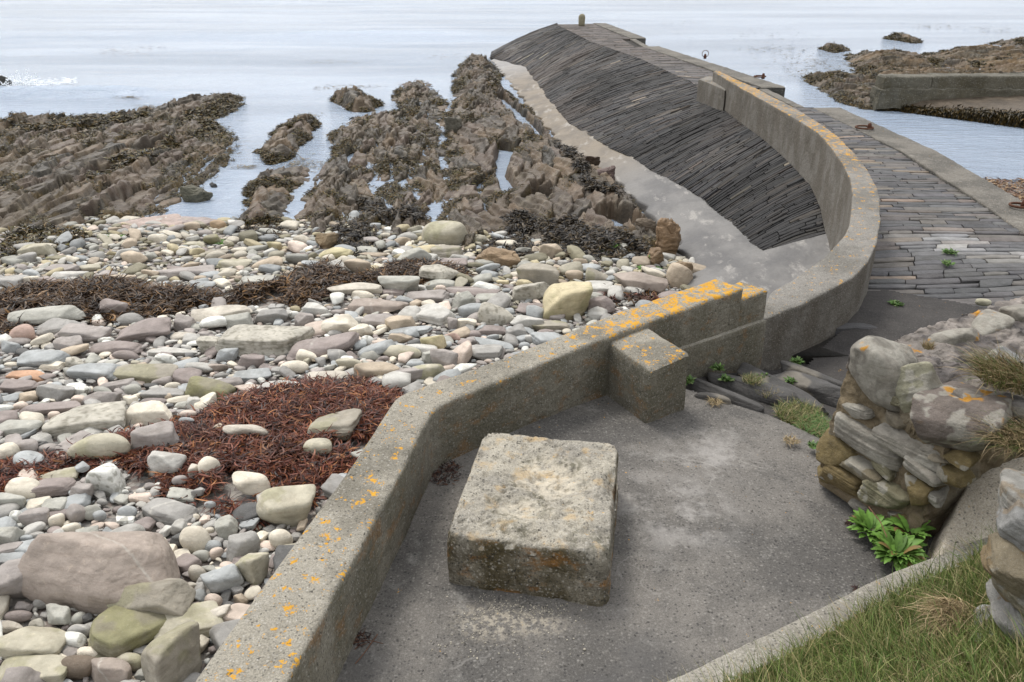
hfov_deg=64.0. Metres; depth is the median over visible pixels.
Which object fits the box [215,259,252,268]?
beach boulder
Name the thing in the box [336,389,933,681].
platform paving
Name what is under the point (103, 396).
beach stone
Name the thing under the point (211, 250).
beach stone
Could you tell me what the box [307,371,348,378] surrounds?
beach stone
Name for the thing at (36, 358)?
beach stone
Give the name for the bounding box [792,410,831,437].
grass tuft
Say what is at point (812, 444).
weed plant
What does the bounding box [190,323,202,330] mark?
beach stone
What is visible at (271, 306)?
beach stone
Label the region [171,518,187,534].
beach stone
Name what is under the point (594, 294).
beach stone
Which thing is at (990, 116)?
slipway weed
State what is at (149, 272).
beach stone
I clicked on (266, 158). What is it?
rockweed
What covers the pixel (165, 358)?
beach stone
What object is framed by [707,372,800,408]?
rock step
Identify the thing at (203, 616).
beach stone
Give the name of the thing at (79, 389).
beach stone
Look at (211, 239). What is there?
beach stone
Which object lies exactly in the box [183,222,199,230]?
beach stone
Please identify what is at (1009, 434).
grass tuft
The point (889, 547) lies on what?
leafy plant
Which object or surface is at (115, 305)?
beach stone
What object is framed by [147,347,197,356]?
beach stone
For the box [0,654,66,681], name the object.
beach stone
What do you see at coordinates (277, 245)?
beach stone
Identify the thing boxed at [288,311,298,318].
beach stone
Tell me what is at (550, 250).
beach stone
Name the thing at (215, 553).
beach stone
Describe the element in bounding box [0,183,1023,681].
beach
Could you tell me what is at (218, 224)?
beach stone
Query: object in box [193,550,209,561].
beach stone
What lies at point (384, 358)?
beach stone
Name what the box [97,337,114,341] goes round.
beach stone
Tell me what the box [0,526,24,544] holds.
beach stone
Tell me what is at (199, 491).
beach stone
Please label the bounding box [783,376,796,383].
weed plant
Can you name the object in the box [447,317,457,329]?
beach stone
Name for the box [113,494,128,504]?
beach stone
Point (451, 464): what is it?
weed scrap
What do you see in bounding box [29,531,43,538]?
beach stone
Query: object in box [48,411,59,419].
beach stone
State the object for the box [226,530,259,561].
beach stone
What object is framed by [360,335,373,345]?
beach stone
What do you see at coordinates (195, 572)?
beach stone
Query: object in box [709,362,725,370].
weed plant
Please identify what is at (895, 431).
rubble wall
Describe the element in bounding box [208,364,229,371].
beach stone
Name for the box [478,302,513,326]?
beach stone
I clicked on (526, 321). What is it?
beach stone
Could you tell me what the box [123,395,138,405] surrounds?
beach stone
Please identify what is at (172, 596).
beach stone
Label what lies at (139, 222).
shore rock
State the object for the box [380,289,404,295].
beach stone
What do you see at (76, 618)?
beach stone
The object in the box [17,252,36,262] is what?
beach stone
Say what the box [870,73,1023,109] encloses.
harbour wall
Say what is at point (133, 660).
beach stone
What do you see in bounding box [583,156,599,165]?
shore rock
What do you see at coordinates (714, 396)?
rock step
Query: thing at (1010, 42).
rock reef
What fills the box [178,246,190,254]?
beach stone
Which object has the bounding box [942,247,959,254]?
weed plant
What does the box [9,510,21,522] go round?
beach stone
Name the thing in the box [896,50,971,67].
rock reef
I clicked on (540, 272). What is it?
beach boulder
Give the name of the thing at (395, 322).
beach stone
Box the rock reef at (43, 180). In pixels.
[0,93,242,233]
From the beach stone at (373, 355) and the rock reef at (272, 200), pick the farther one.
the rock reef at (272, 200)
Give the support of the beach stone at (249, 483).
on the beach at (144, 479)
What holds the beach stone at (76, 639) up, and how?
on the beach at (144, 479)
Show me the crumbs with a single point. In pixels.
(584, 649)
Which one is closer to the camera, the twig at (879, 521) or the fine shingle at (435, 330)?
the twig at (879, 521)
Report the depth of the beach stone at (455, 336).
10.14 m
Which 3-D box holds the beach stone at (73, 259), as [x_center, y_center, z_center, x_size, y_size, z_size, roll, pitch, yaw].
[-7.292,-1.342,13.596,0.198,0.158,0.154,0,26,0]
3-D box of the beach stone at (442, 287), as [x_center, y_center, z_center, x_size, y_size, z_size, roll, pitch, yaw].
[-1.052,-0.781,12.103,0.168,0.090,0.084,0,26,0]
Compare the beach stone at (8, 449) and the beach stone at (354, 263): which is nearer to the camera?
the beach stone at (8, 449)
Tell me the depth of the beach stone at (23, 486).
6.60 m
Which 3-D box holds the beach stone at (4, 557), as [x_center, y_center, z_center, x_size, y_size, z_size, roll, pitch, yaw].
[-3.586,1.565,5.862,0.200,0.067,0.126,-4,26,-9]
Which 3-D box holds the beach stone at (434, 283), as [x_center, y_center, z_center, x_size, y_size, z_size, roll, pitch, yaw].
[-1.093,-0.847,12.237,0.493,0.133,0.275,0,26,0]
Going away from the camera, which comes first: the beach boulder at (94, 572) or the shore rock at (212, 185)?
the beach boulder at (94, 572)
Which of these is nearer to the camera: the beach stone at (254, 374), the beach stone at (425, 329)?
the beach stone at (254, 374)
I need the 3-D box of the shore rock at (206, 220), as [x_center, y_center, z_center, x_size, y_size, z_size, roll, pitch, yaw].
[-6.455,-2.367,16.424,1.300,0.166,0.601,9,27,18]
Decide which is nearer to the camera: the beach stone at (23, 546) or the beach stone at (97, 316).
the beach stone at (23, 546)
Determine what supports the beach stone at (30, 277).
on the beach at (144, 479)
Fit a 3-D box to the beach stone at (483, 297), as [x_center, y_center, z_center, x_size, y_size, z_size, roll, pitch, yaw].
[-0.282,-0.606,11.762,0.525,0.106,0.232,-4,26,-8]
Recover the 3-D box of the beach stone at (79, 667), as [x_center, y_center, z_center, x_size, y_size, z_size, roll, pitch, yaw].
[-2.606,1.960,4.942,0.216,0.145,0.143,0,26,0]
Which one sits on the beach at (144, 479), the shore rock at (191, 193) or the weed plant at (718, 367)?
the shore rock at (191, 193)
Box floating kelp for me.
[30,21,1012,172]
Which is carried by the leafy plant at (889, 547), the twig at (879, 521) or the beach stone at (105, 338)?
the twig at (879, 521)
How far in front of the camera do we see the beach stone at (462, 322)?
10.61 m
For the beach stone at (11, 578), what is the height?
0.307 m
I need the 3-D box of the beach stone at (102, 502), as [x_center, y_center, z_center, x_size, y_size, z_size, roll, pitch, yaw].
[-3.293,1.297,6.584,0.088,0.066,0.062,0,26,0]
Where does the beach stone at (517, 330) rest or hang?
on the beach at (144, 479)
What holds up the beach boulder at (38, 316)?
on the brown seaweed at (316, 280)
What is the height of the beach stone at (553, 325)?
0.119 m
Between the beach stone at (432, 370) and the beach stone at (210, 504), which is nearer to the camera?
the beach stone at (210, 504)
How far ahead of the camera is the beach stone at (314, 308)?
10.97 m
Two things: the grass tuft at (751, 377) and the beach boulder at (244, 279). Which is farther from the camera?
the beach boulder at (244, 279)
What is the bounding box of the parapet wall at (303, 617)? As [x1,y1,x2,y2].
[196,279,766,681]
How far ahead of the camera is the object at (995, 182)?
18.62 m
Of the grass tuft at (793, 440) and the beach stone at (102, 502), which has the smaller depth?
the grass tuft at (793, 440)
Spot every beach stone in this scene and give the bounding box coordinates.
[0,275,28,287]
[0,379,39,393]
[0,420,42,436]
[0,442,19,460]
[0,492,25,510]
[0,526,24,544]
[0,541,22,553]
[0,552,23,564]
[0,558,25,598]
[0,626,65,659]
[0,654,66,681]
[1,341,21,353]
[2,620,22,633]
[4,610,32,622]
[5,370,44,381]
[5,477,39,499]
[9,324,35,340]
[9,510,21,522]
[14,601,32,611]
[15,539,33,552]
[16,349,69,367]
[16,439,37,450]
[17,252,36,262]
[18,507,49,525]
[20,535,33,540]
[23,276,39,282]
[26,496,50,508]
[28,618,43,626]
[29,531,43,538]
[30,477,75,497]
[32,600,45,608]
[36,318,81,335]
[36,383,74,401]
[38,361,65,370]
[38,467,79,480]
[41,497,67,510]
[44,264,80,271]
[45,255,66,259]
[46,603,71,624]
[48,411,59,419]
[48,513,64,526]
[50,271,88,279]
[53,335,82,352]
[61,522,80,531]
[61,655,95,679]
[65,356,83,367]
[65,631,86,647]
[66,255,79,263]
[66,433,130,459]
[66,503,85,522]
[67,624,90,636]
[69,483,93,497]
[71,395,83,403]
[71,611,85,624]
[72,385,90,396]
[75,461,89,472]
[77,646,96,656]
[81,391,121,404]
[82,613,92,622]
[84,505,101,520]
[85,463,125,496]
[88,605,166,657]
[90,657,131,681]
[92,314,102,319]
[92,510,106,521]
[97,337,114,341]
[97,498,107,505]
[99,298,127,314]
[100,378,134,391]
[106,578,195,615]
[111,275,135,278]
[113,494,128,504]
[116,515,134,524]
[116,652,140,671]
[117,506,136,516]
[120,250,147,262]
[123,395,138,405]
[124,384,140,394]
[124,400,172,427]
[130,421,178,449]
[136,488,145,492]
[139,387,184,398]
[141,269,158,276]
[141,620,201,681]
[142,498,198,524]
[147,234,167,243]
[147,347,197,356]
[147,451,186,476]
[151,376,172,384]
[154,353,177,363]
[154,600,223,638]
[164,382,180,387]
[164,393,172,398]
[170,332,194,339]
[171,475,187,484]
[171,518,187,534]
[172,367,201,383]
[173,313,195,331]
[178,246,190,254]
[178,417,194,422]
[179,410,196,416]
[179,526,210,553]
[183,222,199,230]
[183,241,204,247]
[185,376,235,401]
[187,397,199,408]
[188,463,198,477]
[188,565,205,581]
[188,582,196,587]
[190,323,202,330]
[191,281,216,288]
[191,487,204,496]
[193,514,199,519]
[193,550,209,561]
[196,336,218,353]
[197,456,220,474]
[200,564,243,595]
[201,565,215,571]
[203,234,220,243]
[204,501,215,507]
[204,593,222,605]
[205,249,228,254]
[205,540,221,551]
[206,527,214,532]
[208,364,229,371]
[209,547,223,559]
[210,220,225,228]
[210,604,230,617]
[214,515,237,539]
[215,348,238,363]
[222,424,268,436]
[223,312,252,327]
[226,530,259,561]
[230,586,243,595]
[232,471,270,494]
[233,368,271,382]
[233,593,248,603]
[235,552,268,584]
[238,354,264,369]
[239,270,248,275]
[239,517,259,529]
[251,256,282,268]
[254,308,287,324]
[256,484,315,526]
[257,380,296,388]
[266,242,281,250]
[268,304,285,308]
[269,529,292,547]
[270,366,280,374]
[280,360,308,373]
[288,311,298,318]
[294,312,314,325]
[296,349,316,362]
[301,302,328,316]
[303,438,331,455]
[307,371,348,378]
[307,408,361,441]
[318,247,353,258]
[321,314,357,332]
[327,349,346,360]
[335,358,361,369]
[344,258,370,272]
[348,323,373,336]
[351,290,374,297]
[353,362,399,378]
[355,316,362,323]
[359,351,380,360]
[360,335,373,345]
[361,314,390,326]
[367,377,381,384]
[372,339,385,343]
[377,356,389,361]
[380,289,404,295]
[383,345,420,358]
[385,315,415,329]
[388,333,412,342]
[389,325,432,334]
[394,237,410,244]
[396,247,431,261]
[396,367,422,382]
[414,364,444,379]
[416,303,455,325]
[420,335,446,348]
[422,351,432,363]
[424,279,454,290]
[430,245,462,257]
[430,348,457,365]
[435,285,445,289]
[440,258,467,267]
[445,333,460,340]
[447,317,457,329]
[452,291,475,310]
[453,340,472,363]
[457,318,476,328]
[458,303,481,317]
[472,344,502,360]
[474,337,513,349]
[475,293,510,302]
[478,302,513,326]
[479,325,505,335]
[486,334,498,339]
[506,324,525,335]
[510,315,543,330]
[512,282,548,301]
[517,303,542,313]
[525,335,532,342]
[530,332,561,344]
[531,320,569,330]
[539,244,562,258]
[565,270,583,279]
[585,267,607,280]
[585,280,613,291]
[588,296,614,313]
[590,292,602,298]
[666,262,692,288]
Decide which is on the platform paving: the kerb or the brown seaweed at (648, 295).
the kerb
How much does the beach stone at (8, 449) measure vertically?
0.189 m
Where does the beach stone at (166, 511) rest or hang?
on the beach at (144, 479)
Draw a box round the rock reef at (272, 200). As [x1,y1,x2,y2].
[239,166,309,224]
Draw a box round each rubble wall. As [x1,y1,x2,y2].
[815,296,1023,542]
[969,468,1023,647]
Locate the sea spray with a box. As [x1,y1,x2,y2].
[0,69,76,85]
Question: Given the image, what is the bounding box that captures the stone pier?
[489,23,1023,363]
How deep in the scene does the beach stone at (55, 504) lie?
6.46 m
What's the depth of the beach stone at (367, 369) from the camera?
8.88 m
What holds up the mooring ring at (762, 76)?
on the stone pier
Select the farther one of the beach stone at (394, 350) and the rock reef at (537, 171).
the rock reef at (537, 171)
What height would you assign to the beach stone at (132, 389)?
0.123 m
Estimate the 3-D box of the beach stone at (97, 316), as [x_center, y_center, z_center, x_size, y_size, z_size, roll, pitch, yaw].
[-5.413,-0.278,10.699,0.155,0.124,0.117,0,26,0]
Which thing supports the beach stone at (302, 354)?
on the beach at (144, 479)
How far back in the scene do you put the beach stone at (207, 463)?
6.86 m
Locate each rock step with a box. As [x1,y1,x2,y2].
[686,376,763,412]
[694,392,731,404]
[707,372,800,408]
[737,362,829,415]
[773,370,840,407]
[780,360,842,386]
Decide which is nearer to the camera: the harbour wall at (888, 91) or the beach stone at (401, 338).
the beach stone at (401, 338)
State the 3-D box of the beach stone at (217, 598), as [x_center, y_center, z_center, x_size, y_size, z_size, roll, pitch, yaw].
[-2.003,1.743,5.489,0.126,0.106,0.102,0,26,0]
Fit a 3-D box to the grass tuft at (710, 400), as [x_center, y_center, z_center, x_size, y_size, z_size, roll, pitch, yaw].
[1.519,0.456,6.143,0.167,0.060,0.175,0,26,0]
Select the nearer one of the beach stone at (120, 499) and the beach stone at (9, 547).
the beach stone at (9, 547)
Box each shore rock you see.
[0,75,11,85]
[120,214,181,228]
[168,216,216,228]
[179,185,212,202]
[209,182,216,187]
[315,232,337,248]
[444,117,461,132]
[475,247,520,267]
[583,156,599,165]
[597,165,615,179]
[635,218,656,234]
[647,247,663,266]
[655,218,680,254]
[676,261,692,270]
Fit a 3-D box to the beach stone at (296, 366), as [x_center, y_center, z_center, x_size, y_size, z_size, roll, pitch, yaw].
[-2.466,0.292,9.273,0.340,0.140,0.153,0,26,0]
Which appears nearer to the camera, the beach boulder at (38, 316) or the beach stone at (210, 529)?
the beach stone at (210, 529)
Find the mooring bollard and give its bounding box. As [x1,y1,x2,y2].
[578,14,584,25]
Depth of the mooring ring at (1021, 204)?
11.76 m
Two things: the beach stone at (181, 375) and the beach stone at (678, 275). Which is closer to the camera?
the beach stone at (181, 375)
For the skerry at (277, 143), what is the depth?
22.84 m
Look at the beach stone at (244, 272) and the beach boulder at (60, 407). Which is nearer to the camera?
the beach boulder at (60, 407)
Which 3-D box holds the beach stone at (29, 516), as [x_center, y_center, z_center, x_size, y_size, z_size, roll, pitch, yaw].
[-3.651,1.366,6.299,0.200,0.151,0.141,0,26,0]
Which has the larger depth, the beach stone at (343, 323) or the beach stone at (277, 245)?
the beach stone at (277, 245)
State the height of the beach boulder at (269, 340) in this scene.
0.298 m
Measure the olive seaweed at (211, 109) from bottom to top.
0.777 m
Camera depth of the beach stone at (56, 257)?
13.71 m
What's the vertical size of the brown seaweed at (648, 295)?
0.305 m
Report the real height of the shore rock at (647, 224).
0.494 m
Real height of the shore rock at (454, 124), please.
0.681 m
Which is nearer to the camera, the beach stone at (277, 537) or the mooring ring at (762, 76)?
the beach stone at (277, 537)
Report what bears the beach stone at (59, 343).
on the beach at (144, 479)
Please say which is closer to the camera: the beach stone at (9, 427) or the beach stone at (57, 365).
the beach stone at (9, 427)
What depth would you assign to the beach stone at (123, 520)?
6.32 m
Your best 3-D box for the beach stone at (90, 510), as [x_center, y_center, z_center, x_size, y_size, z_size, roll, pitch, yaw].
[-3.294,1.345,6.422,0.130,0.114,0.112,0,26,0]
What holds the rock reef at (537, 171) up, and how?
on the beach at (144, 479)
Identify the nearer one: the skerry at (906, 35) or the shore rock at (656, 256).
the shore rock at (656, 256)
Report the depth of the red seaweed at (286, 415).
7.33 m
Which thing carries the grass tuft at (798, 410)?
on the earth
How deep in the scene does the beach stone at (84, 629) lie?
5.21 m
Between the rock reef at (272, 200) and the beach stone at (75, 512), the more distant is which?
the rock reef at (272, 200)
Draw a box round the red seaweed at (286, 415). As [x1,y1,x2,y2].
[0,369,407,531]
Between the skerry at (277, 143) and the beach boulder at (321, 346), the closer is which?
the beach boulder at (321, 346)
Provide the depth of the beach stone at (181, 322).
10.55 m
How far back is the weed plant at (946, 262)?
9.70 m
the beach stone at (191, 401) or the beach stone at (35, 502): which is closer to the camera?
the beach stone at (35, 502)
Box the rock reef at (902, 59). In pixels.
[846,49,1023,73]
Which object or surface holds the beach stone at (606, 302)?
on the beach at (144, 479)
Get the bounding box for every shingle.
[0,210,705,681]
[0,219,688,363]
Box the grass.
[646,521,1023,681]
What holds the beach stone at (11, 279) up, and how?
on the beach at (144, 479)
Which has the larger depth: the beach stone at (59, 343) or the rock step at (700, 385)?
the beach stone at (59, 343)
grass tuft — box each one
[705,395,723,406]
[739,371,768,386]
[755,384,780,397]
[771,394,827,426]
[781,432,801,446]
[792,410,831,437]
[896,583,981,640]
[919,336,938,349]
[937,336,1023,397]
[951,401,1023,463]
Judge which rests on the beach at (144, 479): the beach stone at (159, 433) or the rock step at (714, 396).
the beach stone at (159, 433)
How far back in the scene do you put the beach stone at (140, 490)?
6.70 m
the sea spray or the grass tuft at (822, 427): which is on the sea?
the sea spray
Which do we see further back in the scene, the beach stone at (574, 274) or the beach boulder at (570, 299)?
the beach stone at (574, 274)
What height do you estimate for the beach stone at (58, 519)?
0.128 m
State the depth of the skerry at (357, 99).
28.44 m
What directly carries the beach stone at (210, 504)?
on the beach at (144, 479)
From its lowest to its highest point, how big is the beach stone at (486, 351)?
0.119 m
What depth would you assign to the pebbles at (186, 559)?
6.34 m
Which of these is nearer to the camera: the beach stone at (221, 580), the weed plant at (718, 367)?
the beach stone at (221, 580)
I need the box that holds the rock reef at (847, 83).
[803,70,890,110]
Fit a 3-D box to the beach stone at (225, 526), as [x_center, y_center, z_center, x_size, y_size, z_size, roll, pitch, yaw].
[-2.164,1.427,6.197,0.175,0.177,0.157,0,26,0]
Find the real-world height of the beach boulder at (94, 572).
0.561 m
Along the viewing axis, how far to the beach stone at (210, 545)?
6.02 m
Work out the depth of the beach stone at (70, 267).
13.09 m
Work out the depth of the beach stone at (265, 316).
10.77 m
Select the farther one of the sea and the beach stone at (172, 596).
the sea
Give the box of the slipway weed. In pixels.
[890,103,1023,128]
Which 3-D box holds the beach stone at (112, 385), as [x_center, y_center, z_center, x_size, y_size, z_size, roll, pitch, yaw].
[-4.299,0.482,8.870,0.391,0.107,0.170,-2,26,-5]
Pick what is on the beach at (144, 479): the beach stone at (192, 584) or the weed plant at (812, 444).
the beach stone at (192, 584)
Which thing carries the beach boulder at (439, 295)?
on the beach at (144, 479)
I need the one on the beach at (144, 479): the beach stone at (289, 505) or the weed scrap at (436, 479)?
the beach stone at (289, 505)
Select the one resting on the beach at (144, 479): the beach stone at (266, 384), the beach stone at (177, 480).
the beach stone at (266, 384)
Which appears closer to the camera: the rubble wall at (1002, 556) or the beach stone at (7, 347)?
the rubble wall at (1002, 556)
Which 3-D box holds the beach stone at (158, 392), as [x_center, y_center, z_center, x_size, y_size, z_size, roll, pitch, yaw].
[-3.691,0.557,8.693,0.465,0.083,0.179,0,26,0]
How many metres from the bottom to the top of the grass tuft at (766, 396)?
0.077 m
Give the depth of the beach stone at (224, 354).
9.64 m
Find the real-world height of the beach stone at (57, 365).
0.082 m
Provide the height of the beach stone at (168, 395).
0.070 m
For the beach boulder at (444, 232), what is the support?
on the beach at (144, 479)
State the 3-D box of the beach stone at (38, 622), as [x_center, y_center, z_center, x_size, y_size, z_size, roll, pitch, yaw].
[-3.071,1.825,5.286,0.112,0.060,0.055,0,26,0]
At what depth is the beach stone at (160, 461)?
6.95 m
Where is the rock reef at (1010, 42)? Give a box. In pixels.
[993,36,1023,47]
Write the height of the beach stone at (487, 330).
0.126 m
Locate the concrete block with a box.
[447,433,618,606]
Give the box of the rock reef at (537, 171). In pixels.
[438,53,662,266]
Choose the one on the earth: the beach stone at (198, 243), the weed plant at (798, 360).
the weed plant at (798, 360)
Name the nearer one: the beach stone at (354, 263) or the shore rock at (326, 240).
the beach stone at (354, 263)
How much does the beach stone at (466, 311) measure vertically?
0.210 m
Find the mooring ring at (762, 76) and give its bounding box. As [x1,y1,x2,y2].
[754,73,765,78]
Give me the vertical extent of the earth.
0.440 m
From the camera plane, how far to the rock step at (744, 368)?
6.72 m
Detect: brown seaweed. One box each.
[0,254,476,334]
[601,283,660,307]
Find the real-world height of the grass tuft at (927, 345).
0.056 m
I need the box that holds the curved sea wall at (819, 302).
[697,71,880,369]
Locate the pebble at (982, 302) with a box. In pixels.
[975,298,991,305]
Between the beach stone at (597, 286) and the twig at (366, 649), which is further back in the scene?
the beach stone at (597, 286)
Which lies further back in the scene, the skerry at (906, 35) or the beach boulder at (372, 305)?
the skerry at (906, 35)
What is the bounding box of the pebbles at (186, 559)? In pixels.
[0,381,422,681]
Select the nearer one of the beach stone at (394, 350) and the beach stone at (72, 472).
the beach stone at (72, 472)
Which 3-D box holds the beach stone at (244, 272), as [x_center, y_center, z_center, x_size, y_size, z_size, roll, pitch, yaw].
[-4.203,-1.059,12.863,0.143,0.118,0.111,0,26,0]
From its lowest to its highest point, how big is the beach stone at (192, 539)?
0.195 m
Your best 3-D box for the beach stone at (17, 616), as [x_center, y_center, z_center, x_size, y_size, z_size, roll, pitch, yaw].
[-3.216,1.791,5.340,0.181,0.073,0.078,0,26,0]
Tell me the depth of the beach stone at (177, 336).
10.26 m
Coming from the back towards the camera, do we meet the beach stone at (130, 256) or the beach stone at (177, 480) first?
the beach stone at (130, 256)
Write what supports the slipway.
on the beach at (144, 479)
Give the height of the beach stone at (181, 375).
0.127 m
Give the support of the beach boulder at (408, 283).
on the beach at (144, 479)
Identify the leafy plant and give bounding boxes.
[846,507,894,546]
[869,526,928,570]
[884,514,935,548]
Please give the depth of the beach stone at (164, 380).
8.98 m
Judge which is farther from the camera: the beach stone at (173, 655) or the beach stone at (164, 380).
the beach stone at (164, 380)
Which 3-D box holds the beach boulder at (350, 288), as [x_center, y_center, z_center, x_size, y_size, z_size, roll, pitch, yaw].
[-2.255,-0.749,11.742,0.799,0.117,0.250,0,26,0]
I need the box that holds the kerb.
[669,538,987,681]
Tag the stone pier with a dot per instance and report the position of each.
(734, 199)
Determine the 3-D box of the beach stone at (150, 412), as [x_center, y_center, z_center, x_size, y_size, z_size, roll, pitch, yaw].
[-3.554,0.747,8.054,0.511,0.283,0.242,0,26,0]
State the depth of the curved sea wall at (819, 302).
10.09 m
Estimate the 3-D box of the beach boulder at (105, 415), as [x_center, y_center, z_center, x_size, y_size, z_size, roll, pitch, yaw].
[-4.115,0.773,7.936,0.746,0.210,0.406,-6,26,-12]
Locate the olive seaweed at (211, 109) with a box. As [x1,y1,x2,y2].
[0,97,246,257]
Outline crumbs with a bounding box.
[430,591,587,659]
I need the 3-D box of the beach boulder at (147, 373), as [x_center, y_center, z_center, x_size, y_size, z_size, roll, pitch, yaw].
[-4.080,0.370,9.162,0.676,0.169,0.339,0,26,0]
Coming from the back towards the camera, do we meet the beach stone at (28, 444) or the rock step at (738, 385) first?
the beach stone at (28, 444)
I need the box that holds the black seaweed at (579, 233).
[235,138,653,274]
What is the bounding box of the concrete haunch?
[926,457,1023,559]
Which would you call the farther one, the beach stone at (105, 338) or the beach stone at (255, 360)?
the beach stone at (105, 338)
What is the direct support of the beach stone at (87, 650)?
on the beach at (144, 479)
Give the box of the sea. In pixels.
[0,0,1023,232]
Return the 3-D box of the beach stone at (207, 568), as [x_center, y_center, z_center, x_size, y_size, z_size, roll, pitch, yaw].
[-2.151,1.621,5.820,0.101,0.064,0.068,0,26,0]
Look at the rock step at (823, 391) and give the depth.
6.78 m
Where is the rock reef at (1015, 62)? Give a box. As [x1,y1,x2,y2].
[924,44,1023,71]
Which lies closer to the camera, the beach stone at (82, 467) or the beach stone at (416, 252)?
the beach stone at (82, 467)
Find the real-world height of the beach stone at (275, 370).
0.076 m
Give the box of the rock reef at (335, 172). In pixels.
[294,80,453,240]
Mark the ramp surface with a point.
(912, 314)
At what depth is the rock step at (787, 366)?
7.14 m
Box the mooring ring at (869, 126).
[855,123,873,129]
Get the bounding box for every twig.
[355,634,377,663]
[869,507,886,537]
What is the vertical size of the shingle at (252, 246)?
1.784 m
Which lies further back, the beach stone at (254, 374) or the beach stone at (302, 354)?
the beach stone at (302, 354)
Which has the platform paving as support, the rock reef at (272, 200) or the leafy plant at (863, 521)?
the leafy plant at (863, 521)
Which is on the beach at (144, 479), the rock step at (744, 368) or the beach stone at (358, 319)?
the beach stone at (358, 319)
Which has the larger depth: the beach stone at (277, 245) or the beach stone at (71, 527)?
the beach stone at (277, 245)
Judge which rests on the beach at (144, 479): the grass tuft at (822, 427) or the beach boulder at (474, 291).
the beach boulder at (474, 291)
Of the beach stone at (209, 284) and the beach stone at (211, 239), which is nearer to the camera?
the beach stone at (209, 284)
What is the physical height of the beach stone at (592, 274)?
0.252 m
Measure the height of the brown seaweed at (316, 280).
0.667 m
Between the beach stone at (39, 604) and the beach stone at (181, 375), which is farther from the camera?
the beach stone at (181, 375)
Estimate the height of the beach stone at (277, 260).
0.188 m
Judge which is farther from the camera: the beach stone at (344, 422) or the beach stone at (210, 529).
the beach stone at (344, 422)
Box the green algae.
[107,234,661,269]
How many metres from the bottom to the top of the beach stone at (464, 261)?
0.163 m
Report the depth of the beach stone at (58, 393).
8.53 m
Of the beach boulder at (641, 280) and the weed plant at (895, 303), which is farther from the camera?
the beach boulder at (641, 280)
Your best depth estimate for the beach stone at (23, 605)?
5.41 m
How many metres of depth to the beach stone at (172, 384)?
8.86 m
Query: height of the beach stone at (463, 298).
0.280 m
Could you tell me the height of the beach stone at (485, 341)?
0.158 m
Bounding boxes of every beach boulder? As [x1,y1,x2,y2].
[7,305,86,324]
[18,531,180,616]
[19,401,80,414]
[42,401,126,438]
[53,323,111,341]
[66,363,120,380]
[86,341,142,353]
[113,363,177,382]
[115,317,170,341]
[156,265,214,279]
[191,305,252,321]
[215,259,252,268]
[215,324,314,357]
[240,275,277,289]
[285,332,358,360]
[327,282,382,293]
[348,298,408,313]
[378,276,419,291]
[406,289,449,301]
[419,264,458,280]
[422,220,466,244]
[446,286,500,296]
[516,263,558,285]
[543,281,592,319]
[613,271,668,293]
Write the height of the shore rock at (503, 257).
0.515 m
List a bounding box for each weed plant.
[686,375,696,384]
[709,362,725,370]
[717,373,734,381]
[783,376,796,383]
[790,356,803,364]
[805,440,817,448]
[887,300,903,306]
[941,259,955,266]
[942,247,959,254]
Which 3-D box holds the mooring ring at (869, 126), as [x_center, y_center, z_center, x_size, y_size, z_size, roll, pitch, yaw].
[7.281,-4.424,16.919,0.376,0.160,0.376,0,26,0]
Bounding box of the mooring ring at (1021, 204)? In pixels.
[1008,199,1023,208]
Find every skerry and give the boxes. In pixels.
[254,113,314,164]
[331,85,383,112]
[820,43,849,52]
[886,33,919,43]
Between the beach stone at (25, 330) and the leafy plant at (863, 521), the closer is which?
the leafy plant at (863, 521)
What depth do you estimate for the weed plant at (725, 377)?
6.65 m
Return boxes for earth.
[686,364,835,437]
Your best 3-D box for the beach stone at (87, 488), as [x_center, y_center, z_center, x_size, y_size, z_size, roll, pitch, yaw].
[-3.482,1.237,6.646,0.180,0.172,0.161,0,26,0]
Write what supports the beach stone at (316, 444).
on the beach at (144, 479)
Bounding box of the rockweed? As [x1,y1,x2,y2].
[0,32,1023,264]
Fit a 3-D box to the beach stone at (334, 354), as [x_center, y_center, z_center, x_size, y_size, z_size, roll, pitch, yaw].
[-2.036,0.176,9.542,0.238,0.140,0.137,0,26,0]
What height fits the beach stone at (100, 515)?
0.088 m
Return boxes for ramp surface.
[805,290,984,381]
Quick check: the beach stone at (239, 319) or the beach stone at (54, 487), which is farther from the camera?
the beach stone at (239, 319)
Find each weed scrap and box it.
[354,628,371,649]
[430,466,460,484]
[438,460,463,471]
[844,516,853,525]
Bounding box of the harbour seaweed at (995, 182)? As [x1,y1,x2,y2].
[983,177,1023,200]
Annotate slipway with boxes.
[910,95,1023,126]
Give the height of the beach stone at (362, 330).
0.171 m
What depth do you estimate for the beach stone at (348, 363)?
9.22 m
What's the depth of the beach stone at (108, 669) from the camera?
4.85 m
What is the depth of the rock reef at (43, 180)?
19.91 m
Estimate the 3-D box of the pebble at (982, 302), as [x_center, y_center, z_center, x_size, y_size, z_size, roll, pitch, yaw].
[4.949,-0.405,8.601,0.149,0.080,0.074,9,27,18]
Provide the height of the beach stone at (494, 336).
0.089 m

